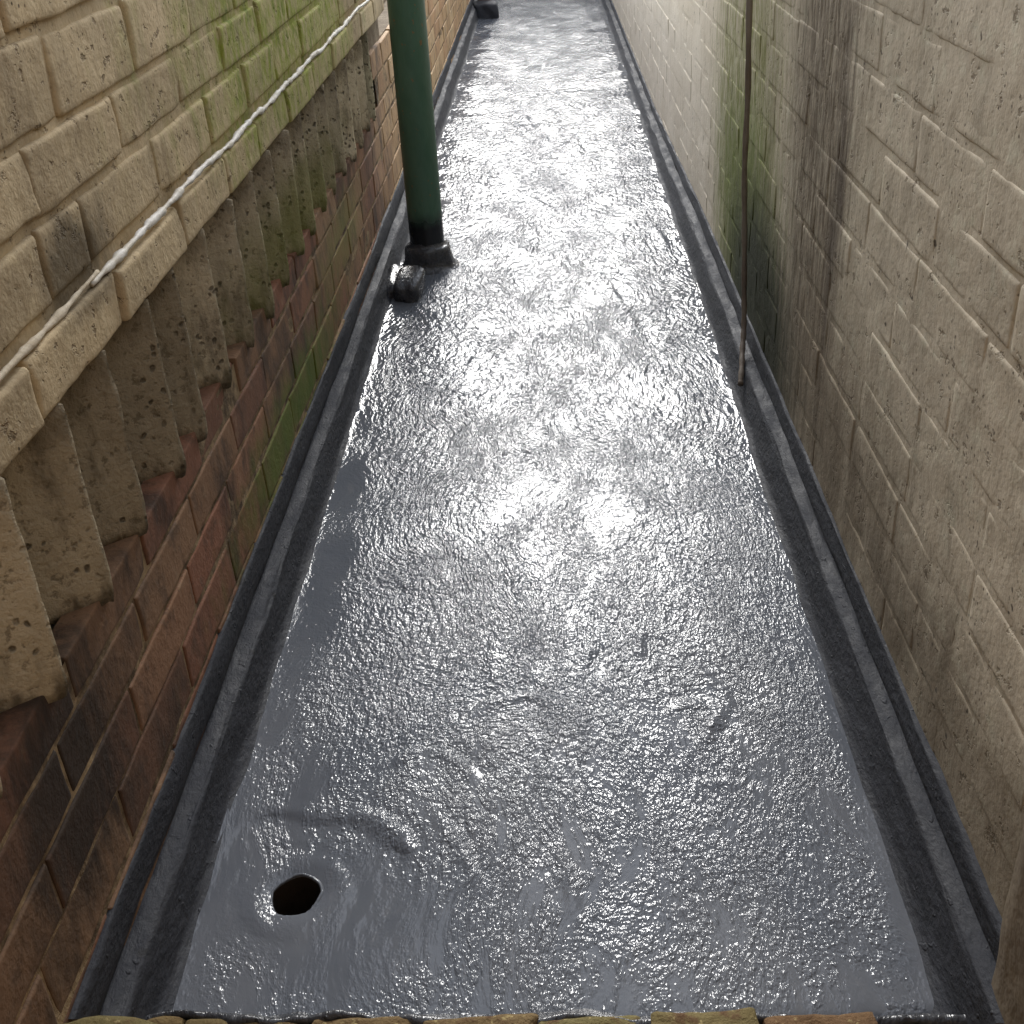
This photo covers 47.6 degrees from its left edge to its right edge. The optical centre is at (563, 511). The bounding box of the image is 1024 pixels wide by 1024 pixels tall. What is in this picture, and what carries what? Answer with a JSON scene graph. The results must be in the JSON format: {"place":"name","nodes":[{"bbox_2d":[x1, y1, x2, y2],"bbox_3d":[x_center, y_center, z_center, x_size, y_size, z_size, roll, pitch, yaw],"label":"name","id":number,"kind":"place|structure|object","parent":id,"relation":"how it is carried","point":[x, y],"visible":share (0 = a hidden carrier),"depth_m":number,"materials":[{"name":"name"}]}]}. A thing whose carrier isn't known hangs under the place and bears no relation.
{"place":"outdoors","nodes":[
{"label":"outdoors","id":0,"kind":"place"},
{"label":"ground","id":1,"kind":"structure","parent":0,"visible":0},
{"bbox_2d":[0,0,470,1023],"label":"brick wall","id":2,"kind":"structure","parent":1,"relation":"on","point":[196,196],"depth_m":1.31,"materials":[{"name":"beige paint"}]},
{"bbox_2d":[68,0,1003,1023],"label":"roof","id":3,"kind":"structure","parent":2,"relation":"attached to","point":[552,672],"depth_m":1.65,"materials":[{"name":"grey plastic"}]},
{"bbox_2d":[387,264,425,302],"bbox_3d":[-0.424,-0.619,3.089,0.118,0.091,0.234,-2,31,0],"label":"coated stub","id":4,"kind":"object","parent":3,"relation":"on","point":[406,284],"visible":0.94,"depth_m":3.01,"materials":[{"name":"black plastic"}]},
{"bbox_2d":[387,0,459,274],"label":"drain pipe","id":5,"kind":"object","parent":3,"relation":"on","point":[428,248],"visible":0.95,"depth_m":3.04,"materials":[{"name":"green metal"}]},
{"bbox_2d":[473,0,498,18],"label":"coated box","id":6,"kind":"object","parent":3,"relation":"on","point":[486,9],"visible":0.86,"depth_m":7.34,"materials":[{"name":"grey plastic"}]},
{"bbox_2d":[64,1007,877,1023],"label":"parapet","id":7,"kind":"structure","parent":1,"relation":"on","point":[747,1015],"depth_m":1.16,"materials":[{"name":"beige stone"}]},
{"bbox_2d":[612,0,1023,917],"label":"brick wall","id":8,"kind":"structure","parent":1,"relation":"on","point":[886,228],"depth_m":1.43,"materials":[{"name":"beige paint"}]},
{"bbox_2d":[737,0,752,385],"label":"cable","id":9,"kind":"object","parent":8,"relation":"attached to","point":[745,143],"visible":1,"depth_m":2.37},
{"bbox_2d":[991,824,1023,1023],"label":"pier","id":10,"kind":"structure","parent":1,"relation":"on","point":[1007,983],"depth_m":1.07,"materials":[{"name":"brown brick"}]}
]}

